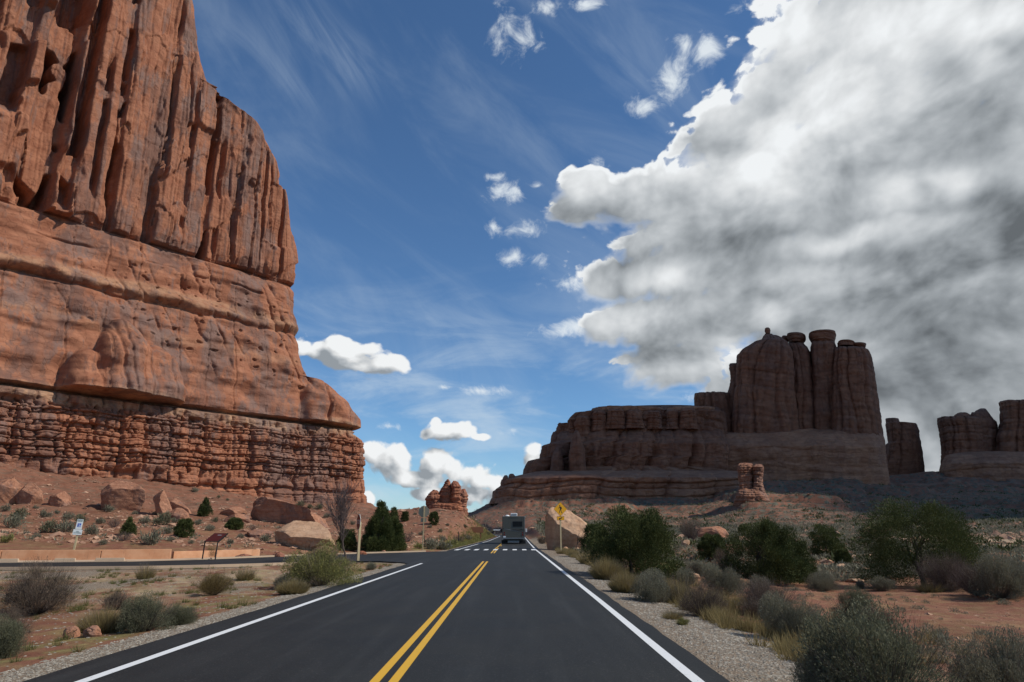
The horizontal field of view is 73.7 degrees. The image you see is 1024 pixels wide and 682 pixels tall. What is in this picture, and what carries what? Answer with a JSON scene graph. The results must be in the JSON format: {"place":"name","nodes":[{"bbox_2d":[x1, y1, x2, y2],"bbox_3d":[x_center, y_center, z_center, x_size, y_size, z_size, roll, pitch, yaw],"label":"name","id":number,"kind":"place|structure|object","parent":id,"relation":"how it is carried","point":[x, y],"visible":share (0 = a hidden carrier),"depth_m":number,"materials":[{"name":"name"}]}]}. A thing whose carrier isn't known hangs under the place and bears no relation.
{"place":"outdoors","nodes":[
{"label":"outdoors","id":0,"kind":"place"},
{"bbox_2d":[19,557,212,561],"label":"pavement","id":1,"kind":"structure","parent":0,"point":[125,559],"depth_m":35.50,"materials":[{"name":"beige concrete"}]},
{"bbox_2d":[202,533,228,559],"bbox_3d":[-15.934,11.075,36.612,1.245,1.481,0.417,-4,-16,14],"label":"information panel","id":2,"kind":"object","parent":1,"relation":"on","point":[217,537],"visible":0.85,"depth_m":36.63,"materials":[{"name":"metal"}]},
{"bbox_2d":[0,0,366,503],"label":"sandstone cliff","id":3,"kind":"structure","parent":0,"point":[149,328],"depth_m":151.32,"materials":[{"name":"stone"}]},
{"bbox_2d":[0,563,379,666],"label":"island gravel","id":4,"kind":"structure","parent":0,"point":[141,597],"depth_m":18.47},
{"bbox_2d":[0,551,444,566],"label":"side road","id":5,"kind":"structure","parent":0,"point":[406,557],"depth_m":33.94,"materials":[{"name":"asphalt"}]},
{"bbox_2d":[0,562,305,569],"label":"kerb","id":6,"kind":"structure","parent":5,"relation":"on","point":[158,567],"depth_m":28.21,"materials":[{"name":"beige concrete"}]},
{"bbox_2d":[210,550,425,558],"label":"kerb","id":7,"kind":"structure","parent":5,"relation":"on","point":[310,554],"depth_m":39.94,"materials":[{"name":"beige concrete"}]},
{"bbox_2d":[22,534,729,681],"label":"road","id":8,"kind":"structure","parent":0,"point":[519,614],"depth_m":9.80,"materials":[{"name":"asphalt"}]},
{"bbox_2d":[75,563,422,681],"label":"white edge line","id":9,"kind":"object","parent":8,"relation":"on","point":[104,673],"visible":1,"depth_m":9.60,"materials":[{"name":"paint"}]},
{"bbox_2d":[370,561,483,681],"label":"yellow centre line","id":10,"kind":"object","parent":8,"relation":"on","point":[385,669],"visible":0.99,"depth_m":9.68,"materials":[{"name":"paint"}]},
{"bbox_2d":[388,561,487,681],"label":"yellow centre line","id":11,"kind":"object","parent":8,"relation":"on","point":[403,668],"visible":1,"depth_m":9.68,"materials":[{"name":"paint"}]},
{"bbox_2d":[500,513,526,543],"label":"motorhome","id":12,"kind":"object","parent":8,"relation":"on","point":[513,529],"visible":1,"depth_m":76.66,"materials":[{"name":"grey metal"}]},
{"bbox_2d":[525,538,703,681],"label":"white edge line","id":13,"kind":"object","parent":8,"relation":"on","point":[681,667],"visible":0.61,"depth_m":9.86,"materials":[{"name":"paint"}]},
{"bbox_2d":[0,462,1023,681],"bbox_3d":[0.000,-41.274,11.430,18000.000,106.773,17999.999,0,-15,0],"label":"ground","id":14,"kind":"structure","parent":0,"point":[968,603],"depth_m":45.70,"materials":[{"name":"soil"}]},
{"bbox_2d":[0,476,22,504],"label":"boulder","id":15,"kind":"object","parent":14,"relation":"on","point":[11,488],"visible":0.81,"depth_m":82.66,"materials":[{"name":"stone"}]},
{"bbox_2d":[0,512,30,527],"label":"sage shrub","id":16,"kind":"object","parent":14,"relation":"on","point":[14,521],"visible":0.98,"depth_m":55.97,"materials":[{"name":"green plant"}]},
{"bbox_2d":[0,612,32,658],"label":"green shrub","id":17,"kind":"object","parent":14,"relation":"on","point":[10,639],"visible":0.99,"depth_m":9.03,"materials":[{"name":"green plant"}]},
{"bbox_2d":[0,605,37,638],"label":"brown shrub","id":18,"kind":"object","parent":14,"relation":"on","point":[13,614],"visible":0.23,"depth_m":11.54,"materials":[{"name":"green plant"}]},
{"bbox_2d":[15,482,43,503],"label":"boulder","id":19,"kind":"object","parent":14,"relation":"on","point":[29,493],"visible":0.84,"depth_m":82.56,"materials":[{"name":"stone"}]},
{"bbox_2d":[0,554,90,615],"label":"brown shrub","id":20,"kind":"object","parent":14,"relation":"on","point":[19,591],"visible":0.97,"depth_m":15.72,"materials":[{"name":"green plant"}]},
{"bbox_2d":[48,491,71,506],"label":"boulder","id":21,"kind":"object","parent":14,"relation":"on","point":[62,499],"visible":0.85,"depth_m":81.45,"materials":[{"name":"stone"}]},
{"bbox_2d":[53,519,75,532],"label":"sage shrub","id":22,"kind":"object","parent":14,"relation":"on","point":[69,526],"visible":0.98,"depth_m":51.88,"materials":[{"name":"green plant"}]},
{"bbox_2d":[72,519,83,549],"bbox_3d":[-23.531,10.850,36.776,0.445,2.420,0.099,7,-17,-12],"label":"accessible parking sign","id":23,"kind":"object","parent":14,"relation":"on","point":[77,531],"visible":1,"depth_m":36.92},
{"bbox_2d":[0,549,171,559],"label":"wall","id":24,"kind":"structure","parent":14,"relation":"on","point":[95,554],"depth_m":35.77,"materials":[{"name":"paint"}]},
{"bbox_2d":[83,625,101,636],"bbox_3d":[-6.626,4.594,10.767,0.332,0.209,0.215,-9,-18,30],"label":"boulder","id":25,"kind":"object","parent":14,"relation":"on","point":[93,631],"visible":0.91,"depth_m":10.70,"materials":[{"name":"stone"}]},
{"bbox_2d":[70,603,126,633],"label":"grass tuft","id":26,"kind":"object","parent":14,"relation":"on","point":[106,623],"visible":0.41,"depth_m":11.15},
{"bbox_2d":[97,589,133,610],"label":"brown shrub","id":27,"kind":"object","parent":14,"relation":"on","point":[113,599],"visible":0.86,"depth_m":15.48,"materials":[{"name":"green plant"}]},
{"bbox_2d":[100,480,145,511],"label":"boulder","id":28,"kind":"object","parent":14,"relation":"on","point":[123,495],"visible":0.82,"depth_m":77.77,"materials":[{"name":"stone"}]},
{"bbox_2d":[118,516,137,534],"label":"juniper tree","id":29,"kind":"object","parent":14,"relation":"on","point":[128,525],"visible":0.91,"depth_m":49.63,"materials":[{"name":"green plant"}]},
{"bbox_2d":[132,562,159,579],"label":"grass tuft","id":30,"kind":"object","parent":14,"relation":"on","point":[141,574],"visible":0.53,"depth_m":24.14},
{"bbox_2d":[116,590,178,633],"bbox_3d":[-5.970,4.426,11.191,0.994,0.663,0.991,5,-16,-17],"label":"green shrub","id":31,"kind":"object","parent":14,"relation":"on","point":[134,619],"visible":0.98,"depth_m":11.08,"materials":[{"name":"green plant"}]},
{"bbox_2d":[134,527,167,544],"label":"sage shrub","id":32,"kind":"object","parent":14,"relation":"on","point":[152,538],"visible":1,"depth_m":42.13,"materials":[{"name":"green plant"}]},
{"bbox_2d":[153,490,171,514],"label":"boulder","id":33,"kind":"object","parent":14,"relation":"on","point":[161,501],"visible":0.79,"depth_m":76.80,"materials":[{"name":"stone"}]},
{"bbox_2d":[151,510,175,524],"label":"green shrub","id":34,"kind":"object","parent":14,"relation":"on","point":[162,518],"visible":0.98,"depth_m":60.79,"materials":[{"name":"green plant"}]},
{"bbox_2d":[166,508,189,518],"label":"boulder","id":35,"kind":"object","parent":14,"relation":"on","point":[180,513],"visible":0.63,"depth_m":69.39,"materials":[{"name":"stone"}]},
{"bbox_2d":[168,498,190,513],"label":"boulder","id":36,"kind":"object","parent":14,"relation":"on","point":[175,503],"visible":0.6,"depth_m":80.80,"materials":[{"name":"stone"}]},
{"bbox_2d":[159,603,206,625],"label":"green shrub","id":37,"kind":"object","parent":14,"relation":"on","point":[186,617],"visible":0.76,"depth_m":11.74,"materials":[{"name":"green plant"}]},
{"bbox_2d":[172,518,195,537],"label":"juniper tree","id":38,"kind":"object","parent":14,"relation":"on","point":[183,527],"visible":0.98,"depth_m":48.92,"materials":[{"name":"green plant"}]},
{"bbox_2d":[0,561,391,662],"bbox_3d":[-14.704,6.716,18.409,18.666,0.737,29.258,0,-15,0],"label":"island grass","id":39,"kind":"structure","parent":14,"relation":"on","point":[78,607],"depth_m":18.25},
{"bbox_2d":[0,562,406,681],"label":"shoulder gravel","id":40,"kind":"structure","parent":14,"relation":"on","point":[147,635],"depth_m":9.96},
{"bbox_2d":[196,496,213,516],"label":"juniper tree","id":41,"kind":"object","parent":14,"relation":"on","point":[204,509],"visible":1,"depth_m":77.80,"materials":[{"name":"green plant"}]},
{"bbox_2d":[188,568,235,595],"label":"golden shrub","id":42,"kind":"object","parent":14,"relation":"on","point":[215,583],"visible":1,"depth_m":17.57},
{"bbox_2d":[172,549,259,558],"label":"wall","id":43,"kind":"structure","parent":14,"relation":"on","point":[207,553],"depth_m":39.25,"materials":[{"name":"paint"}]},
{"bbox_2d":[220,507,246,515],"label":"boulder","id":44,"kind":"object","parent":14,"relation":"on","point":[232,511],"visible":0.68,"depth_m":79.99,"materials":[{"name":"stone"}]},
{"bbox_2d":[223,517,244,529],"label":"juniper tree","id":45,"kind":"object","parent":14,"relation":"on","point":[233,523],"visible":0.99,"depth_m":59.54,"materials":[{"name":"green plant"}]},
{"bbox_2d":[0,467,469,547],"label":"slope scrub","id":46,"kind":"object","parent":14,"relation":"on","point":[102,535],"visible":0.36,"depth_m":55.14,"materials":[{"name":"green plant"}]},
{"bbox_2d":[0,464,477,552],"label":"slope rubble","id":47,"kind":"object","parent":14,"relation":"on","point":[95,537],"visible":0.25,"depth_m":56.74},
{"bbox_2d":[234,566,258,580],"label":"grass tuft","id":48,"kind":"object","parent":14,"relation":"on","point":[240,576],"visible":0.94,"depth_m":23.92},
{"bbox_2d":[247,529,274,537],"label":"boulder","id":49,"kind":"object","parent":14,"relation":"on","point":[255,533],"visible":0.77,"depth_m":56.17,"materials":[{"name":"stone"}]},
{"bbox_2d":[250,497,328,526],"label":"boulder","id":50,"kind":"object","parent":14,"relation":"on","point":[268,509],"visible":0.86,"depth_m":77.98,"materials":[{"name":"stone"}]},
{"bbox_2d":[272,575,310,594],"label":"grass tuft","id":51,"kind":"object","parent":14,"relation":"on","point":[291,587],"visible":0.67,"depth_m":17.20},
{"bbox_2d":[275,521,338,552],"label":"boulder","id":52,"kind":"object","parent":14,"relation":"on","point":[297,533],"visible":0.78,"depth_m":47.18,"materials":[{"name":"stone"}]},
{"bbox_2d":[280,537,363,586],"bbox_3d":[-5.542,6.450,19.981,2.356,1.398,2.260,-4,-16,14],"label":"rabbitbrush","id":53,"kind":"object","parent":14,"relation":"on","point":[319,568],"visible":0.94,"depth_m":19.70,"materials":[{"name":"plant"}]},
{"bbox_2d":[316,470,360,559],"bbox_3d":[-8.781,8.847,34.428,1.974,4.645,3.131,0,-15,0],"label":"bare tree","id":54,"kind":"object","parent":14,"relation":"on","point":[342,508],"visible":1,"depth_m":34.34,"materials":[{"name":"brown plant"}]},
{"bbox_2d":[336,528,357,549],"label":"juniper tree","id":55,"kind":"object","parent":14,"relation":"on","point":[350,540],"visible":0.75,"depth_m":48.34,"materials":[{"name":"green plant"}]},
{"bbox_2d":[360,499,397,551],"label":"juniper tree","id":56,"kind":"object","parent":14,"relation":"on","point":[379,526],"visible":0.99,"depth_m":48.65,"materials":[{"name":"green plant"}]},
{"bbox_2d":[381,507,407,550],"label":"juniper tree","id":57,"kind":"object","parent":14,"relation":"on","point":[399,532],"visible":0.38,"depth_m":49.90,"materials":[{"name":"green plant"}]},
{"bbox_2d":[418,505,428,550],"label":"road sign","id":58,"kind":"object","parent":14,"relation":"on","point":[423,511],"visible":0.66,"depth_m":51.45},
{"bbox_2d":[425,479,467,514],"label":"rock spire","id":59,"kind":"object","parent":14,"relation":"on","point":[449,495],"visible":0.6,"depth_m":107.55,"materials":[{"name":"stone"}]},
{"bbox_2d":[416,514,495,549],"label":"verge grass","id":60,"kind":"structure","parent":14,"relation":"on","point":[476,538],"depth_m":88.74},
{"bbox_2d":[468,499,558,533],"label":"sagebrush slope","id":61,"kind":"structure","parent":14,"relation":"on","point":[474,516],"depth_m":291.30,"materials":[{"name":"green plant"}]},
{"bbox_2d":[554,502,566,550],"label":"pedestrian crossing sign","id":62,"kind":"object","parent":14,"relation":"on","point":[560,509],"visible":0.81,"depth_m":48.42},
{"bbox_2d":[545,507,589,549],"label":"boulder","id":63,"kind":"object","parent":14,"relation":"on","point":[572,525],"visible":0.59,"depth_m":56.01,"materials":[{"name":"stone"}]},
{"bbox_2d":[578,523,609,553],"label":"juniper tree","id":64,"kind":"object","parent":14,"relation":"on","point":[587,528],"visible":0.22,"depth_m":41.86,"materials":[{"name":"green plant"}]},
{"bbox_2d":[587,554,628,580],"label":"grass tuft","id":65,"kind":"object","parent":14,"relation":"on","point":[601,571],"visible":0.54,"depth_m":22.44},
{"bbox_2d":[488,405,738,504],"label":"sandstone mesa","id":66,"kind":"structure","parent":14,"relation":"on","point":[649,451],"depth_m":414.59,"materials":[{"name":"stone"}]},
{"bbox_2d":[606,565,638,593],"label":"grass tuft","id":67,"kind":"object","parent":14,"relation":"on","point":[620,584],"visible":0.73,"depth_m":17.70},
{"bbox_2d":[579,503,688,578],"bbox_3d":[4.407,7.398,25.072,3.985,2.935,3.766,0,-15,0],"label":"juniper tree","id":68,"kind":"object","parent":14,"relation":"on","point":[640,540],"visible":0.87,"depth_m":24.24,"materials":[{"name":"green plant"}]},
{"bbox_2d":[626,567,681,602],"bbox_3d":[3.325,5.673,15.873,1.365,0.780,1.390,2,-16,-6],"label":"sage shrub","id":69,"kind":"object","parent":14,"relation":"on","point":[655,588],"visible":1,"depth_m":15.71,"materials":[{"name":"green plant"}]},
{"bbox_2d":[660,607,685,619],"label":"grass tuft","id":70,"kind":"object","parent":14,"relation":"on","point":[670,615],"visible":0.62,"depth_m":12.46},
{"bbox_2d":[666,571,693,602],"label":"grass tuft","id":71,"kind":"object","parent":14,"relation":"on","point":[680,590],"visible":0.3,"depth_m":15.85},
{"bbox_2d":[671,566,699,585],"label":"sage shrub","id":72,"kind":"object","parent":14,"relation":"on","point":[691,574],"visible":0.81,"depth_m":23.01,"materials":[{"name":"green plant"}]},
{"bbox_2d":[677,516,700,539],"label":"bare shrub","id":73,"kind":"object","parent":14,"relation":"on","point":[691,531],"visible":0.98,"depth_m":102.48,"materials":[{"name":"brown plant"}]},
{"bbox_2d":[685,558,707,575],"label":"sage shrub","id":74,"kind":"object","parent":14,"relation":"on","point":[696,566],"visible":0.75,"depth_m":32.03,"materials":[{"name":"green plant"}]},
{"bbox_2d":[672,578,728,616],"bbox_3d":[3.722,5.040,13.455,1.179,0.796,1.206,9,-18,-28],"label":"brown shrub","id":75,"kind":"object","parent":14,"relation":"on","point":[712,599],"visible":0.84,"depth_m":13.36,"materials":[{"name":"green plant"}]},
{"bbox_2d":[696,532,725,559],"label":"juniper tree","id":76,"kind":"object","parent":14,"relation":"on","point":[707,544],"visible":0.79,"depth_m":62.66,"materials":[{"name":"green plant"}]},
{"bbox_2d":[697,526,728,538],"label":"boulder","id":77,"kind":"object","parent":14,"relation":"on","point":[719,530],"visible":0.54,"depth_m":110.35,"materials":[{"name":"stone"}]},
{"bbox_2d":[700,562,745,595],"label":"sage shrub","id":78,"kind":"object","parent":14,"relation":"on","point":[729,582],"visible":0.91,"depth_m":20.87,"materials":[{"name":"green plant"}]},
{"bbox_2d":[439,478,1023,541],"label":"talus rubble","id":79,"kind":"object","parent":14,"relation":"on","point":[1004,536],"visible":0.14,"depth_m":129.91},
{"bbox_2d":[733,463,769,506],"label":"rock pillar","id":80,"kind":"object","parent":14,"relation":"on","point":[751,488],"visible":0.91,"depth_m":289.58,"materials":[{"name":"stone"}]},
{"bbox_2d":[737,595,766,619],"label":"brown shrub","id":81,"kind":"object","parent":14,"relation":"on","point":[753,609],"visible":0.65,"depth_m":13.99,"materials":[{"name":"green plant"}]},
{"bbox_2d":[718,516,812,584],"bbox_3d":[13.824,11.589,37.804,4.886,3.690,4.773,0,-15,0],"label":"juniper tree","id":82,"kind":"object","parent":14,"relation":"on","point":[770,549],"visible":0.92,"depth_m":36.89,"materials":[{"name":"green plant"}]},
{"bbox_2d":[735,573,800,614],"bbox_3d":[5.624,5.587,15.044,1.449,0.984,1.464,-6,-17,20],"label":"bare shrub","id":83,"kind":"object","parent":14,"relation":"on","point":[758,591],"visible":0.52,"depth_m":14.97,"materials":[{"name":"brown plant"}]},
{"bbox_2d":[535,477,1023,580],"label":"sagebrush plain","id":84,"kind":"structure","parent":14,"relation":"on","point":[832,567],"depth_m":162.77,"materials":[{"name":"green plant"}]},
{"bbox_2d":[536,478,1023,562],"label":"dark brush","id":85,"kind":"object","parent":14,"relation":"on","point":[981,537],"visible":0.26,"depth_m":176.44,"materials":[{"name":"green plant"}]},
{"bbox_2d":[694,327,889,484],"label":"sandstone butte","id":86,"kind":"object","parent":14,"relation":"on","point":[794,408],"visible":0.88,"depth_m":445.58,"materials":[{"name":"stone"}]},
{"bbox_2d":[757,590,828,638],"bbox_3d":[4.549,4.457,11.084,1.154,0.807,1.134,3,-16,-12],"label":"sage shrub","id":87,"kind":"object","parent":14,"relation":"on","point":[781,612],"visible":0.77,"depth_m":10.96,"materials":[{"name":"green plant"}]},
{"bbox_2d":[773,538,817,578],"bbox_3d":[16.571,12.798,40.050,2.802,2.596,2.744,0,-15,0],"label":"juniper tree","id":88,"kind":"object","parent":14,"relation":"on","point":[799,548],"visible":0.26,"depth_m":39.63,"materials":[{"name":"green plant"}]},
{"bbox_2d":[787,645,851,681],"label":"sage shrub","id":89,"kind":"object","parent":14,"relation":"on","point":[807,675],"visible":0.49,"depth_m":6.62,"materials":[{"name":"green plant"}]},
{"bbox_2d":[803,570,842,591],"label":"sage shrub","id":90,"kind":"object","parent":14,"relation":"on","point":[821,580],"visible":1,"depth_m":32.79,"materials":[{"name":"green plant"}]},
{"bbox_2d":[807,524,846,555],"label":"juniper tree","id":91,"kind":"object","parent":14,"relation":"on","point":[826,537],"visible":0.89,"depth_m":65.27,"materials":[{"name":"green plant"}]},
{"bbox_2d":[833,548,852,564],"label":"juniper tree","id":92,"kind":"object","parent":14,"relation":"on","point":[840,555],"visible":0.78,"depth_m":54.67,"materials":[{"name":"green plant"}]},
{"bbox_2d":[827,583,874,625],"bbox_3d":[7.205,5.590,14.515,0.994,0.888,0.991,-4,-16,13],"label":"green shrub","id":93,"kind":"object","parent":14,"relation":"on","point":[843,599],"visible":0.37,"depth_m":14.42,"materials":[{"name":"green plant"}]},
{"bbox_2d":[685,577,1023,680],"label":"scrub","id":94,"kind":"object","parent":14,"relation":"on","point":[946,635],"visible":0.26,"depth_m":12.61,"materials":[{"name":"brown plant"}]},
{"bbox_2d":[705,580,1022,677],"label":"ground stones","id":95,"kind":"object","parent":14,"relation":"on","point":[927,613],"visible":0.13,"depth_m":18.50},
{"bbox_2d":[856,605,899,628],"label":"bare shrub","id":96,"kind":"object","parent":14,"relation":"on","point":[880,613],"visible":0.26,"depth_m":13.35,"materials":[{"name":"brown plant"}]},
{"bbox_2d":[864,576,898,590],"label":"sage shrub","id":97,"kind":"object","parent":14,"relation":"on","point":[883,584],"visible":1,"depth_m":32.99,"materials":[{"name":"green plant"}]},
{"bbox_2d":[785,595,979,681],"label":"green shrub","id":98,"kind":"object","parent":14,"relation":"on","point":[851,659],"visible":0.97,"depth_m":6.51,"materials":[{"name":"green plant"}]},
{"bbox_2d":[885,418,924,475],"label":"rock fin","id":99,"kind":"object","parent":14,"relation":"on","point":[904,452],"visible":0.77,"depth_m":534.55,"materials":[{"name":"stone"}]},
{"bbox_2d":[846,496,996,585],"bbox_3d":[21.458,10.625,36.246,7.097,4.781,6.273,-12,-19,37],"label":"juniper tree","id":100,"kind":"object","parent":14,"relation":"on","point":[953,535],"visible":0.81,"depth_m":35.44,"materials":[{"name":"green plant"}]},
{"bbox_2d":[910,578,947,592],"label":"grass tuft","id":101,"kind":"object","parent":14,"relation":"on","point":[930,589],"visible":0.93,"depth_m":31.68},
{"bbox_2d":[910,550,978,592],"bbox_3d":[20.667,10.854,32.502,3.139,2.024,3.170,7,-17,-23],"label":"bare shrub","id":102,"kind":"object","parent":14,"relation":"on","point":[941,578],"visible":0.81,"depth_m":32.15,"materials":[{"name":"brown plant"}]},
{"bbox_2d":[947,560,987,595],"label":"bare shrub","id":103,"kind":"object","parent":14,"relation":"on","point":[964,583],"visible":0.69,"depth_m":28.46,"materials":[{"name":"brown plant"}]},
{"bbox_2d":[937,399,1023,481],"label":"sandstone butte","id":104,"kind":"object","parent":14,"relation":"on","point":[980,443],"visible":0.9,"depth_m":509.89,"materials":[{"name":"stone"}]},
{"bbox_2d":[939,624,1023,681],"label":"sage shrub","id":105,"kind":"object","parent":14,"relation":"on","point":[1001,663],"visible":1,"depth_m":7.64,"materials":[{"name":"green plant"}]},
{"bbox_2d":[957,551,1023,598],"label":"sage shrub","id":106,"kind":"object","parent":14,"relation":"on","point":[997,577],"visible":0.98,"depth_m":26.96,"materials":[{"name":"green plant"}]},
{"bbox_2d":[192,0,1023,512],"label":"sky","id":107,"kind":"structure","parent":0,"point":[510,220],"materials":[{"name":"blue"}]},
{"bbox_2d":[552,556,800,681],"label":"shoulder gravel","id":108,"kind":"structure","parent":0,"point":[727,642],"depth_m":10.13,"materials":[{"name":"gravel"}]},
{"bbox_2d":[546,544,1019,680],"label":"verge grass","id":109,"kind":"structure","parent":0,"point":[723,619],"depth_m":11.66,"materials":[{"name":"plant"}]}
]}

